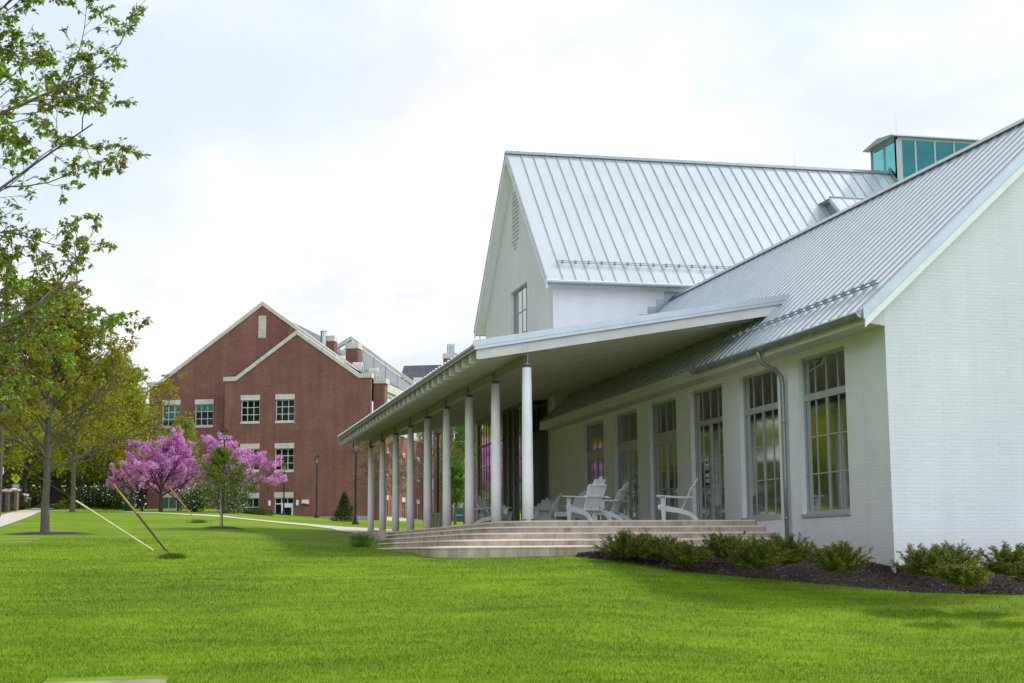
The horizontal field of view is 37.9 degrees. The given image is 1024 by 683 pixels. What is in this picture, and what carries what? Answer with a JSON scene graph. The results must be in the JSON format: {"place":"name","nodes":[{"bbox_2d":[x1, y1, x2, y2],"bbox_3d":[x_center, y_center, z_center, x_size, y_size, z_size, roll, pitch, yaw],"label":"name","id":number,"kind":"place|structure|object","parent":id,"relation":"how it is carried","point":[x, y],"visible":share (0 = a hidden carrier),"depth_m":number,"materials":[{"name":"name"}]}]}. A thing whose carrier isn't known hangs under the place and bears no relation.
{"place":"outdoors","nodes":[
{"label":"outdoors","id":0,"kind":"place"},
{"bbox_2d":[0,510,40,526],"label":"sidewalk","id":1,"kind":"structure","parent":0,"point":[9,518],"depth_m":71.15,"materials":[{"name":"concrete"}]},
{"bbox_2d":[0,509,1023,682],"bbox_3d":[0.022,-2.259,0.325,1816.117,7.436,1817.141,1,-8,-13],"label":"lawn ground","id":2,"kind":"structure","parent":0,"point":[159,524],"depth_m":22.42,"materials":[{"name":"green plant"}]},
{"bbox_2d":[1,491,4,511],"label":"iron fence","id":3,"kind":"object","parent":2,"relation":"on","point":[3,503],"visible":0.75,"depth_m":87.38,"materials":[{"name":"black metal"}]},
{"bbox_2d":[2,489,11,511],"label":"brick pier","id":4,"kind":"structure","parent":2,"relation":"on","point":[7,498],"depth_m":88.44,"materials":[{"name":"brick"}]},
{"bbox_2d":[4,440,10,488],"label":"street lamp","id":5,"kind":"object","parent":2,"relation":"on","point":[6,471],"visible":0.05,"depth_m":105.80,"materials":[{"name":"black metal"}]},
{"bbox_2d":[0,263,15,516],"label":"utility pole","id":6,"kind":"object","parent":2,"relation":"on","point":[2,406],"depth_m":70.83,"materials":[{"name":"brown wood"}]},
{"bbox_2d":[78,375,194,518],"bbox_3d":[-18.391,2.400,65.754,16.234,11.766,0.047,-8,-11,42],"label":"guy wire","id":7,"kind":"object","parent":6,"relation":"attached to","point":[171,489],"visible":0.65,"depth_m":60.72,"materials":[{"name":"yellow"}]},
{"bbox_2d":[10,492,13,510],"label":"iron fence","id":8,"kind":"object","parent":2,"relation":"on","point":[12,497],"visible":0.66,"depth_m":92.59,"materials":[{"name":"black metal"}]},
{"bbox_2d":[9,488,20,510],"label":"brick pier","id":9,"kind":"structure","parent":2,"relation":"on","point":[15,491],"depth_m":94.25,"materials":[{"name":"brick"}]},
{"bbox_2d":[11,474,20,487],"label":"crossing sign","id":10,"kind":"object","parent":2,"relation":"on","point":[15,478],"visible":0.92,"depth_m":113.52,"materials":[{"name":"yellow metal"}]},
{"bbox_2d":[18,494,23,509],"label":"iron fence","id":11,"kind":"object","parent":2,"relation":"on","point":[21,497],"visible":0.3,"depth_m":105.35,"materials":[{"name":"black metal"}]},
{"bbox_2d":[19,501,30,509],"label":"planting","id":12,"kind":"object","parent":2,"relation":"on","point":[23,505],"visible":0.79,"depth_m":101.87,"materials":[{"name":"green plant"}]},
{"bbox_2d":[3,379,53,477],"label":"background tree","id":13,"kind":"object","parent":2,"relation":"on","point":[18,453],"visible":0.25,"depth_m":99.45,"materials":[{"name":"green plant"}]},
{"bbox_2d":[27,496,36,507],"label":"iron fence","id":14,"kind":"object","parent":2,"relation":"on","point":[33,502],"visible":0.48,"depth_m":123.41,"materials":[{"name":"black metal"}]},
{"bbox_2d":[6,477,76,500],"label":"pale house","id":15,"kind":"structure","parent":2,"relation":"on","point":[39,486],"depth_m":204.03,"materials":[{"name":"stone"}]},
{"bbox_2d":[3,355,81,493],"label":"background tree","id":16,"kind":"object","parent":2,"relation":"on","point":[37,469],"visible":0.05,"depth_m":115.40,"materials":[{"name":"green plant"}]},
{"bbox_2d":[35,503,65,508],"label":"planting","id":17,"kind":"object","parent":2,"relation":"on","point":[53,506],"visible":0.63,"depth_m":111.84,"materials":[{"name":"green plant"}]},
{"bbox_2d":[7,359,95,508],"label":"old tree","id":18,"kind":"object","parent":2,"relation":"on","point":[55,497],"depth_m":125.29,"materials":[{"name":"brown plant"}]},
{"bbox_2d":[9,532,94,534],"bbox_3d":[-13.375,5.564,43.232,2.611,0.110,2.021,1,-8,-13],"label":"mulch ring","id":19,"kind":"object","parent":2,"relation":"on","point":[48,533],"visible":0.98,"depth_m":42.67,"materials":[{"name":"brown soil"}]},
{"bbox_2d":[2,459,146,508],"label":"hedge","id":20,"kind":"object","parent":2,"relation":"on","point":[34,492],"visible":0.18,"depth_m":126.26,"materials":[{"name":"green plant"}]},
{"bbox_2d":[0,0,153,413],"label":"maple tree","id":21,"kind":"object","parent":2,"relation":"on","point":[11,281],"visible":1,"depth_m":21.31,"materials":[{"name":"green plant"}]},
{"bbox_2d":[33,364,133,508],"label":"background tree","id":22,"kind":"object","parent":2,"relation":"on","point":[81,482],"visible":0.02,"depth_m":122.86,"materials":[{"name":"green plant"}]},
{"bbox_2d":[30,351,146,511],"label":"maple tree","id":23,"kind":"object","parent":2,"relation":"on","point":[80,438],"visible":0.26,"depth_m":88.73,"materials":[{"name":"green plant"}]},
{"bbox_2d":[0,274,195,531],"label":"maple tree","id":24,"kind":"object","parent":2,"relation":"on","point":[47,371],"visible":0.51,"depth_m":43.85,"materials":[{"name":"green plant"}]},
{"bbox_2d":[76,484,134,509],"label":"viburnum shrub","id":25,"kind":"object","parent":2,"relation":"on","point":[103,497],"visible":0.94,"depth_m":103.27,"materials":[{"name":"green plant"}]},
{"bbox_2d":[44,679,166,682],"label":"concrete slab","id":26,"kind":"structure","parent":2,"relation":"on","point":[140,681],"depth_m":14.40,"materials":[{"name":"grey concrete"}]},
{"bbox_2d":[51,347,169,509],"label":"background tree","id":27,"kind":"object","parent":2,"relation":"on","point":[139,402],"visible":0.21,"depth_m":107.74,"materials":[{"name":"green plant"}]},
{"bbox_2d":[86,410,148,488],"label":"background tree","id":28,"kind":"object","parent":2,"relation":"on","point":[145,438],"depth_m":153.56,"materials":[{"name":"green plant"}]},
{"bbox_2d":[113,482,136,507],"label":"viburnum shrub","id":29,"kind":"object","parent":2,"relation":"on","point":[133,495],"visible":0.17,"depth_m":109.58,"materials":[{"name":"green plant"}]},
{"bbox_2d":[124,497,134,510],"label":"trash bin","id":30,"kind":"object","parent":2,"relation":"on","point":[127,507],"visible":0.77,"depth_m":98.07,"materials":[{"name":"green metal"}]},
{"bbox_2d":[105,455,170,510],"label":"redbud tree","id":31,"kind":"object","parent":2,"relation":"on","point":[115,472],"visible":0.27,"depth_m":95.40,"materials":[{"name":"purple plant"}]},
{"bbox_2d":[118,427,210,511],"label":"redbud tree","id":32,"kind":"object","parent":2,"relation":"on","point":[167,456],"visible":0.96,"depth_m":90.99,"materials":[{"name":"purple plant"}]},
{"bbox_2d":[156,552,188,559],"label":"grass tuft","id":33,"kind":"object","parent":2,"relation":"on","point":[177,555],"visible":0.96,"depth_m":28.93,"materials":[{"name":"green plant"}]},
{"bbox_2d":[152,462,204,510],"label":"redbud tree","id":34,"kind":"object","parent":2,"relation":"on","point":[184,476],"visible":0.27,"depth_m":96.11,"materials":[{"name":"purple plant"}]},
{"bbox_2d":[164,413,204,509],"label":"pale green tree","id":35,"kind":"object","parent":2,"relation":"on","point":[189,431],"visible":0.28,"depth_m":100.38,"materials":[{"name":"green plant"}]},
{"bbox_2d":[177,483,214,511],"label":"flowering shrub","id":36,"kind":"object","parent":2,"relation":"on","point":[191,501],"visible":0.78,"depth_m":89.14,"materials":[{"name":"green plant"}]},
{"bbox_2d":[186,519,211,522],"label":"grass tuft","id":37,"kind":"object","parent":2,"relation":"on","point":[198,521],"visible":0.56,"depth_m":59.57,"materials":[{"name":"green plant"}]},
{"bbox_2d":[220,493,221,525],"bbox_3d":[-10.013,5.910,51.245,0.095,1.421,0.070,1,-8,-13],"label":"tree stake","id":38,"kind":"object","parent":2,"relation":"on","point":[220,510],"visible":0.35,"depth_m":51.23,"materials":[{"name":"brown wood"}]},
{"bbox_2d":[204,526,241,528],"bbox_3d":[-9.922,6.407,51.277,1.506,0.122,1.515,1,-8,-13],"label":"mulch ring","id":39,"kind":"object","parent":2,"relation":"on","point":[219,527],"visible":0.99,"depth_m":50.87,"materials":[{"name":"brown soil"}]},
{"bbox_2d":[219,427,229,513],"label":"street lamp","id":40,"kind":"object","parent":2,"relation":"on","point":[224,430],"visible":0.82,"depth_m":84.40,"materials":[{"name":"black metal"}]},
{"bbox_2d":[189,444,269,525],"bbox_3d":[-9.755,5.082,51.584,2.655,3.129,3.120,-1,-8,4],"label":"young tree","id":41,"kind":"object","parent":2,"relation":"on","point":[219,458],"visible":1,"depth_m":51.40,"materials":[{"name":"green plant"}]},
{"bbox_2d":[210,483,249,513],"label":"flowering shrub","id":42,"kind":"object","parent":2,"relation":"on","point":[235,510],"visible":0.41,"depth_m":87.56,"materials":[{"name":"green plant"}]},
{"bbox_2d":[196,431,287,491],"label":"redbud tree","id":43,"kind":"object","parent":2,"relation":"on","point":[245,455],"visible":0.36,"depth_m":93.20,"materials":[{"name":"purple plant"}]},
{"bbox_2d":[109,511,402,532],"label":"footpath","id":44,"kind":"structure","parent":2,"relation":"on","point":[350,529],"depth_m":66.88,"materials":[{"name":"concrete"}]},
{"bbox_2d":[241,508,274,515],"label":"hedge","id":45,"kind":"object","parent":2,"relation":"on","point":[258,511],"visible":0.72,"depth_m":93.75,"materials":[{"name":"green plant"}]},
{"bbox_2d":[281,461,286,514],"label":"street lamp","id":46,"kind":"object","parent":2,"relation":"on","point":[283,511],"visible":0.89,"depth_m":116.09,"materials":[{"name":"black metal"}]},
{"bbox_2d":[146,301,475,521],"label":"red brick building","id":47,"kind":"structure","parent":2,"relation":"on","point":[267,378],"depth_m":122.13,"materials":[{"name":"brick"}]},
{"bbox_2d":[162,400,180,427],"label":"window","id":48,"kind":"structure","parent":47,"relation":"in","point":[170,411],"depth_m":124.82,"materials":[{"name":"glass"}]},
{"bbox_2d":[163,492,183,508],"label":"window","id":49,"kind":"structure","parent":47,"relation":"in","point":[169,502],"depth_m":123.76,"materials":[{"name":"glass"}]},
{"bbox_2d":[195,399,213,427],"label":"window","id":50,"kind":"structure","parent":47,"relation":"in","point":[204,412],"depth_m":124.42,"materials":[{"name":"glass"}]},
{"bbox_2d":[240,395,259,423],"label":"window","id":51,"kind":"structure","parent":47,"relation":"in","point":[250,411],"depth_m":123.09,"materials":[{"name":"glass"}]},
{"bbox_2d":[240,444,259,471],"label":"window","id":52,"kind":"structure","parent":47,"relation":"in","point":[255,447],"depth_m":121.60,"materials":[{"name":"glass"}]},
{"bbox_2d":[241,493,258,510],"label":"window","id":53,"kind":"structure","parent":47,"relation":"in","point":[255,497],"depth_m":122.08,"materials":[{"name":"glass"}]},
{"bbox_2d":[274,443,293,471],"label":"window","id":54,"kind":"structure","parent":47,"relation":"in","point":[287,451],"depth_m":122.11,"materials":[{"name":"glass"}]},
{"bbox_2d":[274,492,293,514],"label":"entrance door","id":55,"kind":"structure","parent":47,"relation":"in","point":[278,496],"depth_m":120.65,"materials":[{"name":"glass"}]},
{"bbox_2d":[275,394,294,422],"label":"window","id":56,"kind":"structure","parent":47,"relation":"in","point":[284,408],"depth_m":122.64,"materials":[{"name":"glass"}]},
{"bbox_2d":[302,500,309,504],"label":"building sign","id":57,"kind":"object","parent":47,"relation":"attached to","point":[305,502],"visible":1,"depth_m":120.13,"materials":[{"name":"white"}]},
{"bbox_2d":[453,503,462,521],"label":"side window","id":58,"kind":"structure","parent":47,"relation":"in","point":[459,515],"depth_m":137.93,"materials":[{"name":"glass"}]},
{"bbox_2d":[313,454,320,517],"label":"street lamp","id":59,"kind":"object","parent":2,"relation":"on","point":[316,513],"visible":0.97,"depth_m":110.65,"materials":[{"name":"black metal"}]},
{"bbox_2d":[329,492,353,521],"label":"conifer bush","id":60,"kind":"object","parent":2,"relation":"on","point":[345,506],"visible":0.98,"depth_m":91.19,"materials":[{"name":"green plant"}]},
{"bbox_2d":[352,442,359,524],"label":"street lamp","id":61,"kind":"object","parent":2,"relation":"on","point":[355,521],"visible":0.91,"depth_m":78.50,"materials":[{"name":"black metal"}]},
{"bbox_2d":[345,536,376,547],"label":"grass tuft","id":62,"kind":"object","parent":2,"relation":"on","point":[361,544],"visible":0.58,"depth_m":37.28,"materials":[{"name":"green plant"}]},
{"bbox_2d":[348,530,378,540],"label":"grass tuft","id":63,"kind":"object","parent":2,"relation":"on","point":[361,536],"visible":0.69,"depth_m":41.51,"materials":[{"name":"green plant"}]},
{"bbox_2d":[338,441,390,497],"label":"budding tree","id":64,"kind":"object","parent":2,"relation":"on","point":[365,464],"visible":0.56,"depth_m":83.29,"materials":[{"name":"plant"}]},
{"bbox_2d":[347,530,386,539],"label":"stone wall","id":65,"kind":"structure","parent":2,"relation":"on","point":[381,534],"depth_m":41.81,"materials":[{"name":"stone"}]},
{"bbox_2d":[363,436,418,497],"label":"budding tree","id":66,"kind":"object","parent":2,"relation":"on","point":[388,459],"visible":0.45,"depth_m":85.53,"materials":[{"name":"brown plant"}]},
{"bbox_2d":[402,429,464,512],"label":"budding tree","id":67,"kind":"object","parent":2,"relation":"on","point":[420,464],"visible":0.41,"depth_m":87.62,"materials":[{"name":"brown plant"}]},
{"bbox_2d":[431,429,442,512],"bbox_3d":[-3.065,5.474,61.764,0.560,4.750,0.410,1,-8,-13],"label":"street lamp","id":68,"kind":"object","parent":2,"relation":"on","point":[438,491],"visible":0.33,"depth_m":61.72,"materials":[{"name":"black metal"}]},
{"bbox_2d":[435,424,476,520],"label":"green tree","id":69,"kind":"object","parent":2,"relation":"on","point":[459,430],"visible":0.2,"depth_m":79.90,"materials":[{"name":"green plant"}]},
{"bbox_2d":[439,461,474,524],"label":"green tree","id":70,"kind":"object","parent":2,"relation":"on","point":[457,485],"visible":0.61,"depth_m":87.31,"materials":[{"name":"green plant"}]},
{"bbox_2d":[439,433,475,523],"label":"budding tree","id":71,"kind":"object","parent":2,"relation":"on","point":[464,469],"visible":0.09,"depth_m":91.58,"materials":[{"name":"green plant"}]},
{"bbox_2d":[387,520,755,534],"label":"porch terrace","id":72,"kind":"structure","parent":2,"relation":"on","point":[616,523],"depth_m":32.24,"materials":[{"name":"stone"}]},
{"bbox_2d":[431,513,442,527],"bbox_3d":[-2.317,5.477,45.317,0.500,0.520,0.460,1,-8,-13],"label":"slatted box","id":73,"kind":"object","parent":72,"relation":"on","point":[437,519],"visible":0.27,"depth_m":45.12,"materials":[{"name":"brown wood"}]},
{"bbox_2d":[474,494,511,523],"bbox_3d":[-0.611,4.755,41.894,0.955,0.974,0.830,-5,-9,32],"label":"adirondack chair","id":74,"kind":"object","parent":72,"relation":"on","point":[483,507],"visible":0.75,"depth_m":41.93,"materials":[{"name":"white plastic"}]},
{"bbox_2d":[490,502,513,520],"bbox_3d":[-0.397,5.474,47.029,0.830,0.974,0.955,1,-8,-8],"label":"adirondack chair","id":75,"kind":"object","parent":72,"relation":"on","point":[502,510],"visible":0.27,"depth_m":47.27,"materials":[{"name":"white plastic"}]},
{"bbox_2d":[519,498,553,520],"bbox_3d":[0.802,5.246,45.466,0.830,0.974,0.955,-6,-10,37],"label":"adirondack chair","id":76,"kind":"object","parent":72,"relation":"on","point":[545,503],"visible":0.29,"depth_m":45.66,"materials":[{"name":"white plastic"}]},
{"bbox_2d":[533,493,561,520],"bbox_3d":[0.937,4.762,42.027,0.955,0.974,0.830,1,-8,-13],"label":"adirondack chair","id":77,"kind":"object","parent":72,"relation":"on","point":[537,517],"visible":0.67,"depth_m":41.72,"materials":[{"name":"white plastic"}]},
{"bbox_2d":[550,490,587,519],"bbox_3d":[1.644,4.481,40.067,0.955,0.974,0.830,7,-11,-42],"label":"adirondack chair","id":78,"kind":"object","parent":72,"relation":"on","point":[574,515],"visible":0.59,"depth_m":40.02,"materials":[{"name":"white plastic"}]},
{"bbox_2d":[562,477,611,519],"bbox_3d":[1.706,3.522,33.241,0.830,0.974,0.955,5,-10,-35],"label":"adirondack chair","id":79,"kind":"object","parent":72,"relation":"on","point":[594,496],"visible":0.97,"depth_m":33.06,"materials":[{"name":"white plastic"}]},
{"bbox_2d":[592,482,630,519],"bbox_3d":[2.366,3.882,35.837,0.955,0.974,0.830,-4,-9,25],"label":"adirondack chair","id":80,"kind":"object","parent":72,"relation":"on","point":[618,501],"visible":0.63,"depth_m":35.68,"materials":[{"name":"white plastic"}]},
{"bbox_2d":[656,478,698,519],"bbox_3d":[3.759,3.589,33.825,0.955,0.974,0.830,-1,-8,6],"label":"adirondack chair","id":81,"kind":"object","parent":72,"relation":"on","point":[663,508],"visible":0.99,"depth_m":33.52,"materials":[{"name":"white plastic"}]},
{"bbox_2d":[377,525,783,557],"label":"stone steps","id":82,"kind":"structure","parent":2,"relation":"on","point":[502,542],"depth_m":30.79,"materials":[{"name":"stone"}]},
{"bbox_2d":[336,118,1023,572],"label":"white brick building","id":83,"kind":"structure","parent":2,"relation":"on","point":[824,356],"depth_m":34.71,"materials":[{"name":"clear brick"}]},
{"bbox_2d":[513,283,526,333],"bbox_3d":[0.388,-0.749,55.741,0.070,2.580,2.700,1,-8,-13],"label":"window","id":84,"kind":"structure","parent":83,"relation":"in","point":[520,296],"depth_m":56.07,"materials":[{"name":"clear glass"}]},
{"bbox_2d":[586,420,604,519],"bbox_3d":[2.612,4.070,45.339,0.070,3.230,2.193,1,-8,-13],"label":"door","id":85,"kind":"structure","parent":83,"relation":"in","point":[595,437],"depth_m":45.63,"materials":[{"name":"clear glass"}]},
{"bbox_2d":[617,410,638,519],"bbox_3d":[3.304,3.620,42.169,0.152,3.230,2.193,1,-8,-13],"label":"door","id":86,"kind":"structure","parent":83,"relation":"in","point":[627,422],"depth_m":42.29,"materials":[{"name":"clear glass"}]},
{"bbox_2d":[652,398,677,519],"bbox_3d":[4.036,3.171,39.007,0.152,3.230,2.193,1,-8,-13],"label":"door","id":87,"kind":"structure","parent":83,"relation":"in","point":[664,413],"depth_m":39.20,"materials":[{"name":"clear glass"}]},
{"bbox_2d":[693,384,724,519],"bbox_3d":[4.769,2.721,35.846,0.152,3.230,2.193,1,-8,-13],"label":"door","id":88,"kind":"structure","parent":83,"relation":"in","point":[708,421],"depth_m":35.99,"materials":[{"name":"clear glass"}]},
{"bbox_2d":[741,367,781,519],"bbox_3d":[5.483,2.280,32.679,0.190,3.247,2.233,1,-8,-13],"label":"window","id":89,"kind":"structure","parent":83,"relation":"in","point":[760,395],"depth_m":32.82,"materials":[{"name":"clear glass"}]},
{"bbox_2d":[801,347,850,517],"bbox_3d":[6.215,1.831,29.518,0.190,3.247,2.233,1,-8,-13],"label":"window","id":90,"kind":"structure","parent":83,"relation":"in","point":[823,374],"depth_m":29.63,"materials":[{"name":"clear glass"}]},
{"bbox_2d":[575,551,1023,594],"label":"mulch bed","id":91,"kind":"object","parent":2,"relation":"on","point":[1014,585],"visible":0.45,"depth_m":26.50,"materials":[{"name":"brown wood"}]},
{"bbox_2d":[593,528,655,557],"bbox_3d":[2.199,3.875,28.668,1.305,0.602,1.168,-6,-10,36],"label":"yew shrub","id":92,"kind":"object","parent":91,"relation":"on","point":[627,546],"visible":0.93,"depth_m":28.45,"materials":[{"name":"green plant"}]},
{"bbox_2d":[638,533,687,558],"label":"yew shrub","id":93,"kind":"object","parent":91,"relation":"on","point":[652,543],"visible":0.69,"depth_m":28.04,"materials":[{"name":"green plant"}]},
{"bbox_2d":[654,540,715,565],"bbox_3d":[3.250,3.869,27.308,1.096,0.508,1.060,6,-10,-38],"label":"yew shrub","id":94,"kind":"object","parent":91,"relation":"on","point":[688,554],"visible":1,"depth_m":27.16,"materials":[{"name":"green plant"}]},
{"bbox_2d":[699,530,752,557],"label":"yew shrub","id":95,"kind":"object","parent":91,"relation":"on","point":[718,547],"visible":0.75,"depth_m":27.61,"materials":[{"name":"green plant"}]},
{"bbox_2d":[723,532,795,570],"bbox_3d":[4.334,3.670,26.088,1.216,0.682,1.297,-4,-9,23],"label":"yew shrub","id":96,"kind":"object","parent":91,"relation":"on","point":[762,556],"visible":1,"depth_m":25.85,"materials":[{"name":"green plant"}]},
{"bbox_2d":[752,532,825,564],"bbox_3d":[4.899,3.692,26.632,1.177,0.600,1.205,5,-10,-33],"label":"yew shrub","id":97,"kind":"object","parent":91,"relation":"on","point":[800,554],"visible":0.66,"depth_m":26.38,"materials":[{"name":"green plant"}]},
{"bbox_2d":[804,540,874,572],"bbox_3d":[5.429,3.612,25.044,1.079,0.558,1.146,4,-9,-29],"label":"yew shrub","id":98,"kind":"object","parent":91,"relation":"on","point":[839,558],"visible":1,"depth_m":24.90,"materials":[{"name":"green plant"}]},
{"bbox_2d":[888,543,955,576],"bbox_3d":[6.513,3.434,23.470,1.168,0.548,1.169,1,-8,-13],"label":"yew shrub","id":99,"kind":"object","parent":91,"relation":"on","point":[922,558],"visible":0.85,"depth_m":23.28,"materials":[{"name":"green plant"}]},
{"bbox_2d":[927,538,985,565],"bbox_3d":[7.042,3.414,23.620,0.968,0.583,1.302,-2,-8,13],"label":"yew shrub","id":100,"kind":"object","parent":91,"relation":"on","point":[959,557],"visible":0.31,"depth_m":23.48,"materials":[{"name":"green plant"}]},
{"bbox_2d":[925,559,994,586],"bbox_3d":[6.747,3.460,22.264,0.871,0.435,0.909,3,-9,-23],"label":"yew shrub","id":101,"kind":"object","parent":91,"relation":"on","point":[969,574],"visible":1,"depth_m":22.20,"materials":[{"name":"green plant"}]},
{"bbox_2d":[973,540,1023,575],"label":"yew shrub","id":102,"kind":"object","parent":91,"relation":"on","point":[1005,559],"visible":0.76,"depth_m":23.12,"materials":[{"name":"green plant"}]},
{"bbox_2d":[1007,556,1023,582],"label":"yew shrub","id":103,"kind":"object","parent":91,"relation":"on","point":[1019,573],"visible":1,"depth_m":22.22,"materials":[{"name":"green plant"}]},
{"bbox_2d":[0,0,1023,508],"label":"sky","id":104,"kind":"structure","parent":0,"point":[335,166],"materials":[{"name":"white"}]},
{"bbox_3d":[-11.431,-1.212,28.740,2.200,11.300,0.290,1,-8,-13],"label":"utility pole","id":105,"kind":"object","parent":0,"visible":0},
{"bbox_2d":[2,453,164,557],"bbox_3d":[-8.954,2.717,28.731,5.015,3.264,0.033,1,-8,-12],"label":"guy wire","id":106,"kind":"object","parent":105,"relation":"attached to","point":[114,525],"visible":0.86,"depth_m":28.86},
{"bbox_2d":[4,350,170,555],"bbox_3d":[-8.922,1.313,28.913,5.095,6.232,0.050,1,-8,-12],"label":"guy wire","id":107,"kind":"object","parent":105,"relation":"attached to","point":[144,523],"visible":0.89,"depth_m":28.97,"materials":[{"name":"yellow metal"}]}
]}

